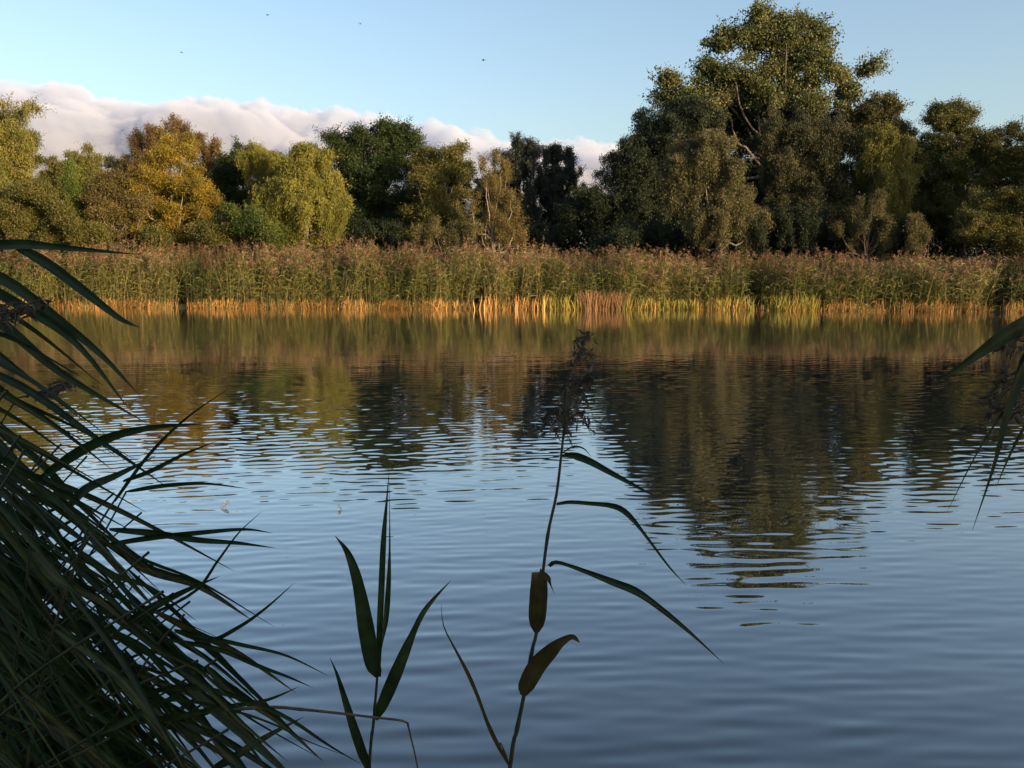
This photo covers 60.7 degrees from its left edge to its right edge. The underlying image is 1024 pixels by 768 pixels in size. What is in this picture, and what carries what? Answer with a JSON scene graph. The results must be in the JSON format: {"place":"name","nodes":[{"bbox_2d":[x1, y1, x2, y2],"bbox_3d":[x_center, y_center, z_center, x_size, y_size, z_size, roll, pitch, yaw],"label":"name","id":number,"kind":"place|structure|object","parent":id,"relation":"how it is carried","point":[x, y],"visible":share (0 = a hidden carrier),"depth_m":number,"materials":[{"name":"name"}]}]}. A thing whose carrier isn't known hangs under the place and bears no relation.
{"place":"outdoors","nodes":[
{"label":"outdoors","id":0,"kind":"place"},
{"bbox_2d":[0,308,1023,767],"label":"water","id":1,"kind":"structure","parent":0,"point":[844,588],"depth_m":5.79,"materials":[{"name":"blue liquid"}]},
{"bbox_2d":[0,592,90,767],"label":"reed plant","id":2,"kind":"object","parent":1,"relation":"in","point":[44,627],"visible":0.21,"depth_m":1.38,"materials":[{"name":"green plant"}]},
{"bbox_2d":[0,407,94,732],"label":"reed plant","id":3,"kind":"object","parent":1,"relation":"in","point":[9,414],"visible":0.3,"depth_m":1.54,"materials":[{"name":"green plant"}]},
{"bbox_2d":[0,359,105,684],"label":"reed plant","id":4,"kind":"object","parent":1,"relation":"in","point":[23,375],"visible":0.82,"depth_m":1.18,"materials":[{"name":"green plant"}]},
{"bbox_2d":[0,587,106,767],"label":"reed plant","id":5,"kind":"object","parent":1,"relation":"in","point":[28,603],"visible":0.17,"depth_m":1.42,"materials":[{"name":"green plant"}]},
{"bbox_2d":[0,295,110,741],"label":"reed plant","id":6,"kind":"object","parent":1,"relation":"in","point":[6,314],"visible":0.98,"depth_m":1.20,"materials":[{"name":"green plant"}]},
{"bbox_2d":[0,380,111,619],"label":"reed plant","id":7,"kind":"object","parent":1,"relation":"in","point":[63,385],"visible":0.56,"depth_m":1.78,"materials":[{"name":"green plant"}]},
{"bbox_2d":[0,474,113,618],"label":"reed plant","id":8,"kind":"object","parent":1,"relation":"in","point":[52,520],"visible":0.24,"depth_m":1.53,"materials":[{"name":"green plant"}]},
{"bbox_2d":[0,447,119,767],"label":"reed plant","id":9,"kind":"object","parent":1,"relation":"in","point":[19,527],"visible":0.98,"depth_m":1.14,"materials":[{"name":"green plant"}]},
{"bbox_2d":[0,389,120,598],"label":"reed plant","id":10,"kind":"object","parent":1,"relation":"in","point":[4,446],"visible":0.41,"depth_m":1.68,"materials":[{"name":"green plant"}]},
{"bbox_2d":[0,534,121,737],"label":"reed plant","id":11,"kind":"object","parent":1,"relation":"in","point":[7,638],"visible":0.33,"depth_m":1.36,"materials":[{"name":"green plant"}]},
{"bbox_2d":[0,389,129,767],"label":"reed plant","id":12,"kind":"object","parent":1,"relation":"in","point":[9,572],"visible":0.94,"depth_m":1.20,"materials":[{"name":"green plant"}]},
{"bbox_2d":[0,422,132,663],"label":"reed plant","id":13,"kind":"object","parent":1,"relation":"in","point":[2,546],"visible":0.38,"depth_m":1.42,"materials":[{"name":"green plant"}]},
{"bbox_2d":[0,401,135,632],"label":"reed plant","id":14,"kind":"object","parent":1,"relation":"in","point":[28,511],"visible":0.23,"depth_m":1.79,"materials":[{"name":"green plant"}]},
{"bbox_2d":[0,465,136,711],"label":"reed plant","id":15,"kind":"object","parent":1,"relation":"in","point":[3,628],"visible":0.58,"depth_m":1.26,"materials":[{"name":"green plant"}]},
{"bbox_2d":[0,496,137,704],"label":"reed plant","id":16,"kind":"object","parent":1,"relation":"in","point":[24,521],"visible":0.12,"depth_m":1.66,"materials":[{"name":"green plant"}]},
{"bbox_2d":[2,501,135,738],"bbox_3d":[-1.026,0.803,1.807,0.542,1.399,0.206,-2,7,-13],"label":"reed plant","id":17,"kind":"object","parent":1,"relation":"in","point":[46,528],"visible":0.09,"depth_m":1.71,"materials":[{"name":"green plant"}]},
{"bbox_2d":[0,239,145,422],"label":"reed plant","id":18,"kind":"object","parent":1,"relation":"in","point":[52,319],"visible":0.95,"depth_m":1.27,"materials":[{"name":"green plant"}]},
{"bbox_2d":[0,304,146,630],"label":"reed plant","id":19,"kind":"object","parent":1,"relation":"in","point":[29,327],"visible":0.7,"depth_m":1.28,"materials":[{"name":"green plant"}]},
{"bbox_2d":[0,457,152,767],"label":"reed plant","id":20,"kind":"object","parent":1,"relation":"in","point":[82,491],"visible":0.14,"depth_m":1.71,"materials":[{"name":"green plant"}]},
{"bbox_2d":[4,456,150,627],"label":"reed plant","id":21,"kind":"object","parent":1,"relation":"in","point":[133,586],"visible":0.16,"depth_m":1.81,"materials":[{"name":"green plant"}]},
{"bbox_2d":[0,435,158,764],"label":"reed plant","id":22,"kind":"object","parent":1,"relation":"in","point":[13,541],"visible":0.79,"depth_m":1.24,"materials":[{"name":"green plant"}]},
{"bbox_2d":[0,372,162,602],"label":"reed plant","id":23,"kind":"object","parent":1,"relation":"in","point":[36,395],"visible":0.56,"depth_m":1.55,"materials":[{"name":"green plant"}]},
{"bbox_2d":[0,673,163,767],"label":"reed plant","id":24,"kind":"object","parent":1,"relation":"in","point":[5,748],"visible":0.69,"depth_m":1.25,"materials":[{"name":"green plant"}]},
{"bbox_2d":[22,536,155,747],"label":"reed plant","id":25,"kind":"object","parent":1,"relation":"in","point":[78,582],"visible":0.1,"depth_m":1.77,"materials":[{"name":"green plant"}]},
{"bbox_2d":[18,529,159,670],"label":"reed plant","id":26,"kind":"object","parent":1,"relation":"in","point":[42,592],"visible":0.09,"depth_m":1.83,"materials":[{"name":"green plant"}]},
{"bbox_2d":[0,456,178,752],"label":"reed plant","id":27,"kind":"object","parent":1,"relation":"in","point":[63,613],"visible":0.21,"depth_m":1.61,"materials":[{"name":"green plant"}]},
{"bbox_2d":[0,608,191,765],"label":"reed plant","id":28,"kind":"object","parent":1,"relation":"in","point":[84,672],"visible":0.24,"depth_m":1.45,"materials":[{"name":"green plant"}]},
{"bbox_2d":[7,532,185,767],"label":"reed plant","id":29,"kind":"object","parent":1,"relation":"in","point":[49,573],"visible":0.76,"depth_m":1.23,"materials":[{"name":"green plant"}]},
{"bbox_2d":[19,582,196,758],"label":"reed plant","id":30,"kind":"object","parent":1,"relation":"in","point":[86,628],"visible":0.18,"depth_m":1.57,"materials":[{"name":"green plant"}]},
{"bbox_2d":[5,638,214,767],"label":"reed plant","id":31,"kind":"object","parent":1,"relation":"in","point":[41,744],"visible":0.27,"depth_m":1.37,"materials":[{"name":"green plant"}]},
{"bbox_2d":[16,646,204,767],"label":"reed plant","id":32,"kind":"object","parent":1,"relation":"in","point":[87,691],"visible":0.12,"depth_m":1.49,"materials":[{"name":"green plant"}]},
{"bbox_2d":[37,686,192,767],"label":"reed plant","id":33,"kind":"object","parent":1,"relation":"in","point":[115,725],"visible":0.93,"depth_m":1.20,"materials":[{"name":"green plant"}]},
{"bbox_2d":[0,386,231,683],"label":"reed plant","id":34,"kind":"object","parent":1,"relation":"in","point":[74,454],"visible":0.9,"depth_m":1.35,"materials":[{"name":"green plant"}]},
{"bbox_2d":[5,522,228,767],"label":"reed plant","id":35,"kind":"object","parent":1,"relation":"in","point":[93,583],"visible":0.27,"depth_m":1.46,"materials":[{"name":"green plant"}]},
{"bbox_2d":[3,443,231,638],"bbox_3d":[-1.106,0.800,1.863,1.040,1.393,0.148,0,7,0],"label":"reed plant","id":36,"kind":"object","parent":1,"relation":"in","point":[88,496],"visible":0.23,"depth_m":1.76,"materials":[{"name":"green plant"}]},
{"bbox_2d":[0,590,241,767],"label":"reed plant","id":37,"kind":"object","parent":1,"relation":"in","point":[45,711],"visible":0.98,"depth_m":1.20,"materials":[{"name":"green plant"}]},
{"bbox_2d":[3,617,238,764],"bbox_3d":[-0.799,0.954,1.591,0.612,1.155,0.180,0,7,0],"label":"reed plant","id":38,"kind":"object","parent":1,"relation":"in","point":[146,668],"visible":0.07,"depth_m":1.53,"materials":[{"name":"green plant"}]},
{"bbox_2d":[30,681,226,767],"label":"reed plant","id":39,"kind":"object","parent":1,"relation":"in","point":[192,735],"visible":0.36,"depth_m":1.41,"materials":[{"name":"green plant"}]},
{"bbox_2d":[25,525,244,767],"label":"reed plant","id":40,"kind":"object","parent":1,"relation":"in","point":[136,692],"visible":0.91,"depth_m":1.19,"materials":[{"name":"green plant"}]},
{"bbox_2d":[0,551,279,767],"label":"reed plant","id":41,"kind":"object","parent":1,"relation":"in","point":[170,607],"visible":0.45,"depth_m":1.42,"materials":[{"name":"green plant"}]},
{"bbox_2d":[225,706,417,767],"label":"broken reed","id":42,"kind":"object","parent":41,"relation":"attached to","point":[314,710],"visible":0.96,"depth_m":1.43,"materials":[{"name":"green plant"}]},
{"bbox_2d":[19,482,272,655],"bbox_3d":[-0.858,0.844,1.507,0.975,1.395,0.048,0,7,3],"label":"reed plant","id":43,"kind":"object","parent":1,"relation":"in","point":[152,535],"visible":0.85,"depth_m":1.42,"materials":[{"name":"green plant"}]},
{"bbox_2d":[6,655,287,767],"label":"reed plant","id":44,"kind":"object","parent":1,"relation":"in","point":[205,687],"visible":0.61,"depth_m":1.27,"materials":[{"name":"green plant"}]},
{"bbox_2d":[22,492,272,712],"bbox_3d":[-1.015,0.856,1.822,1.051,1.293,0.159,1,7,7],"label":"reed plant","id":45,"kind":"object","parent":1,"relation":"in","point":[53,559],"visible":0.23,"depth_m":1.77,"materials":[{"name":"green plant"}]},
{"bbox_2d":[0,576,295,767],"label":"reed plant","id":46,"kind":"object","parent":1,"relation":"in","point":[136,617],"visible":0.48,"depth_m":1.32,"materials":[{"name":"green plant"}]},
{"bbox_2d":[45,512,252,682],"bbox_3d":[-1.142,0.869,2.139,0.977,1.188,0.257,1,7,9],"label":"reed plant","id":47,"kind":"object","parent":1,"relation":"in","point":[179,579],"visible":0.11,"depth_m":2.07,"materials":[{"name":"green plant"}]},
{"bbox_2d":[86,601,285,767],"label":"reed plant","id":48,"kind":"object","parent":1,"relation":"in","point":[168,708],"visible":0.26,"depth_m":1.64,"materials":[{"name":"green plant"}]},
{"bbox_2d":[120,685,271,767],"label":"reed plant","id":49,"kind":"object","parent":1,"relation":"in","point":[227,742],"visible":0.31,"depth_m":1.59,"materials":[{"name":"green plant"}]},
{"bbox_2d":[72,575,320,765],"bbox_3d":[-0.853,0.961,2.052,0.794,1.108,0.202,0,7,0],"label":"reed plant","id":50,"kind":"object","parent":1,"relation":"in","point":[164,630],"visible":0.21,"depth_m":1.97,"materials":[{"name":"green plant"}]},
{"bbox_2d":[81,597,315,767],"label":"reed plant","id":51,"kind":"object","parent":1,"relation":"in","point":[145,675],"visible":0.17,"depth_m":1.59,"materials":[{"name":"green plant"}]},
{"bbox_2d":[162,728,246,767],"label":"reed plant","id":52,"kind":"object","parent":1,"relation":"in","point":[232,757],"visible":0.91,"depth_m":1.25,"materials":[{"name":"green plant"}]},
{"bbox_2d":[95,657,320,767],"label":"reed plant","id":53,"kind":"object","parent":1,"relation":"in","point":[225,719],"visible":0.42,"depth_m":1.45,"materials":[{"name":"green plant"}]},
{"bbox_2d":[84,583,361,764],"bbox_3d":[-0.676,0.914,1.363,0.920,1.291,0.049,0,7,4],"label":"reed plant","id":54,"kind":"object","parent":1,"relation":"in","point":[204,639],"visible":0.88,"depth_m":1.29,"materials":[{"name":"green plant"}]},
{"bbox_2d":[212,717,302,767],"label":"reed plant","id":55,"kind":"object","parent":1,"relation":"in","point":[239,753],"visible":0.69,"depth_m":1.54,"materials":[{"name":"green plant"}]},
{"bbox_2d":[330,476,449,767],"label":"reed plant","id":56,"kind":"object","parent":1,"relation":"in","point":[371,642],"visible":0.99,"depth_m":1.54,"materials":[{"name":"green plant"}]},
{"bbox_2d":[441,607,508,764],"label":"reed shoot","id":57,"kind":"object","parent":1,"relation":"in","point":[494,738],"visible":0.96,"depth_m":1.55,"materials":[{"name":"green plant"}]},
{"bbox_2d":[508,329,723,767],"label":"reed plant","id":58,"kind":"object","parent":1,"relation":"in","point":[539,662],"visible":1,"depth_m":1.48,"materials":[{"name":"green plant"}]},
{"bbox_2d":[926,316,1023,530],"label":"reed plant","id":59,"kind":"object","parent":1,"relation":"in","point":[1003,337],"visible":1,"depth_m":1.20,"materials":[{"name":"green plant"}]},
{"bbox_2d":[0,231,1023,312],"bbox_3d":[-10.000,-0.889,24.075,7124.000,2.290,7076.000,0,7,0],"label":"ground","id":60,"kind":"structure","parent":0,"point":[477,302],"depth_m":42.50,"materials":[{"name":"green plant"}]},
{"bbox_2d":[0,91,56,253],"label":"willow tree","id":61,"kind":"object","parent":60,"relation":"on","point":[17,143],"visible":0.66,"depth_m":48.13,"materials":[{"name":"green plant"}]},
{"bbox_2d":[0,167,81,269],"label":"broadleaf shrub","id":62,"kind":"object","parent":60,"relation":"on","point":[19,201],"visible":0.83,"depth_m":45.44,"materials":[{"name":"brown plant"}]},
{"bbox_2d":[29,149,83,296],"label":"willow tree","id":63,"kind":"object","parent":60,"relation":"on","point":[54,169],"visible":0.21,"depth_m":49.43,"materials":[{"name":"green plant"}]},
{"bbox_2d":[57,157,88,246],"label":"poplar sapling","id":64,"kind":"object","parent":60,"relation":"on","point":[71,186],"visible":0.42,"depth_m":46.83,"materials":[{"name":"green plant"}]},
{"bbox_2d":[39,193,117,300],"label":"broadleaf shrub","id":65,"kind":"object","parent":60,"relation":"on","point":[76,229],"visible":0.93,"depth_m":45.09,"materials":[{"name":"green plant"}]},
{"bbox_2d":[60,141,112,244],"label":"willow tree","id":66,"kind":"object","parent":60,"relation":"on","point":[87,164],"visible":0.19,"depth_m":50.55,"materials":[{"name":"green plant"}]},
{"bbox_2d":[74,164,158,297],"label":"brown shrub","id":67,"kind":"object","parent":60,"relation":"on","point":[105,201],"visible":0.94,"depth_m":46.19,"materials":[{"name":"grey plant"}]},
{"bbox_2d":[114,112,224,295],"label":"birch tree","id":68,"kind":"object","parent":60,"relation":"on","point":[139,140],"visible":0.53,"depth_m":52.23,"materials":[{"name":"brown plant"}]},
{"bbox_2d":[119,125,224,297],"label":"birch tree","id":69,"kind":"object","parent":60,"relation":"on","point":[170,215],"visible":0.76,"depth_m":46.82,"materials":[{"name":"yellow plant"}]},
{"bbox_2d":[138,203,258,299],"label":"broadleaf shrub","id":70,"kind":"object","parent":60,"relation":"on","point":[209,232],"visible":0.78,"depth_m":45.58,"materials":[{"name":"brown plant"}]},
{"bbox_2d":[200,134,286,260],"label":"broadleaf tree","id":71,"kind":"object","parent":60,"relation":"on","point":[228,180],"visible":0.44,"depth_m":51.13,"materials":[{"name":"green plant"}]},
{"bbox_2d":[216,198,297,299],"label":"broadleaf shrub","id":72,"kind":"object","parent":60,"relation":"on","point":[256,225],"visible":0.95,"depth_m":44.92,"materials":[{"name":"green plant"}]},
{"bbox_2d":[230,138,295,250],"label":"willow tree","id":73,"kind":"object","parent":60,"relation":"on","point":[256,159],"visible":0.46,"depth_m":48.40,"materials":[{"name":"green plant"}]},
{"bbox_2d":[248,138,355,297],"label":"willow tree","id":74,"kind":"object","parent":60,"relation":"on","point":[311,200],"visible":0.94,"depth_m":45.96,"materials":[{"name":"green plant"}]},
{"bbox_2d":[310,113,428,265],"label":"oak tree","id":75,"kind":"object","parent":60,"relation":"on","point":[376,167],"visible":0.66,"depth_m":50.92,"materials":[{"name":"green plant"}]},
{"bbox_2d":[324,209,425,257],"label":"dark shrub","id":76,"kind":"object","parent":60,"relation":"on","point":[388,230],"visible":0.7,"depth_m":48.52,"materials":[{"name":"green plant"}]},
{"bbox_2d":[396,138,482,261],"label":"broadleaf tree","id":77,"kind":"object","parent":60,"relation":"on","point":[432,168],"visible":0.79,"depth_m":48.34,"materials":[{"name":"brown plant"}]},
{"bbox_2d":[410,215,482,297],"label":"willow shrub","id":78,"kind":"object","parent":60,"relation":"on","point":[453,235],"visible":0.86,"depth_m":45.62,"materials":[{"name":"green plant"}]},
{"bbox_2d":[386,159,545,252],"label":"dark tree","id":79,"kind":"object","parent":60,"relation":"on","point":[482,198],"visible":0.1,"depth_m":59.97,"materials":[{"name":"green plant"}]},
{"bbox_2d":[460,147,531,261],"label":"birch tree","id":80,"kind":"object","parent":60,"relation":"on","point":[490,182],"visible":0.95,"depth_m":45.99,"materials":[{"name":"gold-olive leaf"},{"name":"pale bark"}]},
{"bbox_2d":[0,182,1020,294],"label":"undergrowth","id":81,"kind":"object","parent":60,"relation":"on","point":[939,240],"visible":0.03,"depth_m":55.11,"materials":[{"name":"green plant"}]},
{"bbox_2d":[0,294,1023,312],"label":"reed stems","id":82,"kind":"object","parent":60,"relation":"on","point":[394,303],"visible":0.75,"depth_m":41.23,"materials":[{"name":"plant"}]},
{"bbox_2d":[491,130,558,247],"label":"poplar tree","id":83,"kind":"object","parent":60,"relation":"on","point":[525,157],"visible":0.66,"depth_m":55.35,"materials":[{"name":"green plant"}]},
{"bbox_2d":[536,294,584,309],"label":"iris clump","id":84,"kind":"object","parent":60,"relation":"on","point":[550,303],"visible":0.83,"depth_m":40.58,"materials":[{"name":"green plant"}]},
{"bbox_2d":[536,140,587,256],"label":"poplar tree","id":85,"kind":"object","parent":60,"relation":"on","point":[553,157],"visible":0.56,"depth_m":56.35,"materials":[{"name":"green plant"}]},
{"bbox_2d":[509,180,643,259],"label":"dark shrub","id":86,"kind":"object","parent":60,"relation":"on","point":[592,206],"visible":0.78,"depth_m":50.54,"materials":[{"name":"green plant"}]},
{"bbox_2d":[575,290,631,309],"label":"sedge patch","id":87,"kind":"object","parent":60,"relation":"on","point":[590,306],"visible":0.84,"depth_m":40.60,"materials":[{"name":"beige plant"}]},
{"bbox_2d":[616,296,677,309],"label":"iris clump","id":88,"kind":"object","parent":60,"relation":"on","point":[659,303],"visible":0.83,"depth_m":40.67,"materials":[{"name":"green plant"}]},
{"bbox_2d":[587,92,733,260],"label":"willow tree","id":89,"kind":"object","parent":60,"relation":"on","point":[636,159],"visible":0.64,"depth_m":50.02,"materials":[{"name":"green plant"}]},
{"bbox_2d":[581,212,742,263],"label":"dark shrub","id":90,"kind":"object","parent":60,"relation":"on","point":[656,234],"visible":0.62,"depth_m":45.77,"materials":[{"name":"green plant"}]},
{"bbox_2d":[654,125,774,296],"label":"willow tree","id":91,"kind":"object","parent":60,"relation":"on","point":[697,174],"visible":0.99,"depth_m":43.50,"materials":[{"name":"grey plant"}]},
{"bbox_2d":[639,0,897,269],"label":"poplar tree","id":92,"kind":"object","parent":60,"relation":"on","point":[790,46],"visible":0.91,"depth_m":51.34,"materials":[{"name":"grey plant"}]},
{"bbox_2d":[712,100,863,261],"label":"dark tree","id":93,"kind":"object","parent":60,"relation":"on","point":[743,133],"visible":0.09,"depth_m":52.98,"materials":[{"name":"green plant"}]},
{"bbox_2d":[758,291,820,310],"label":"iris clump","id":94,"kind":"object","parent":60,"relation":"on","point":[801,303],"visible":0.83,"depth_m":39.43,"materials":[{"name":"green plant"}]},
{"bbox_2d":[745,100,893,267],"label":"willow tree","id":95,"kind":"object","parent":60,"relation":"on","point":[820,149],"visible":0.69,"depth_m":47.87,"materials":[{"name":"green plant"}]},
{"bbox_2d":[734,201,922,265],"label":"dark shrub","id":96,"kind":"object","parent":60,"relation":"on","point":[810,230],"visible":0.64,"depth_m":44.37,"materials":[{"name":"green plant"}]},
{"bbox_2d":[826,187,903,263],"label":"willow sapling","id":97,"kind":"object","parent":60,"relation":"on","point":[862,220],"visible":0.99,"depth_m":43.21,"materials":[{"name":"green plant"}]},
{"bbox_2d":[834,89,923,255],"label":"poplar tree","id":98,"kind":"object","parent":60,"relation":"on","point":[892,106],"visible":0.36,"depth_m":50.90,"materials":[{"name":"green leaf"},{"name":"grey bark"}]},
{"bbox_2d":[849,115,931,264],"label":"willow tree","id":99,"kind":"object","parent":60,"relation":"on","point":[878,164],"visible":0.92,"depth_m":46.63,"materials":[{"name":"green plant"}]},
{"bbox_2d":[900,211,936,261],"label":"willow sapling","id":100,"kind":"object","parent":60,"relation":"on","point":[919,233],"visible":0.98,"depth_m":42.17,"materials":[{"name":"green plant"}]},
{"bbox_2d":[900,93,993,261],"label":"broadleaf tree","id":101,"kind":"object","parent":60,"relation":"on","point":[955,145],"visible":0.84,"depth_m":49.04,"materials":[{"name":"green plant"}]},
{"bbox_2d":[942,176,1023,299],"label":"willow shrub","id":102,"kind":"object","parent":60,"relation":"on","point":[1003,226],"visible":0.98,"depth_m":41.45,"materials":[{"name":"green plant"}]},
{"bbox_2d":[970,115,1023,268],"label":"broadleaf tree","id":103,"kind":"object","parent":60,"relation":"on","point":[999,161],"visible":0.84,"depth_m":48.29,"materials":[{"name":"green plant"}]},
{"bbox_2d":[0,0,1023,269],"label":"sky","id":104,"kind":"structure","parent":0,"point":[572,73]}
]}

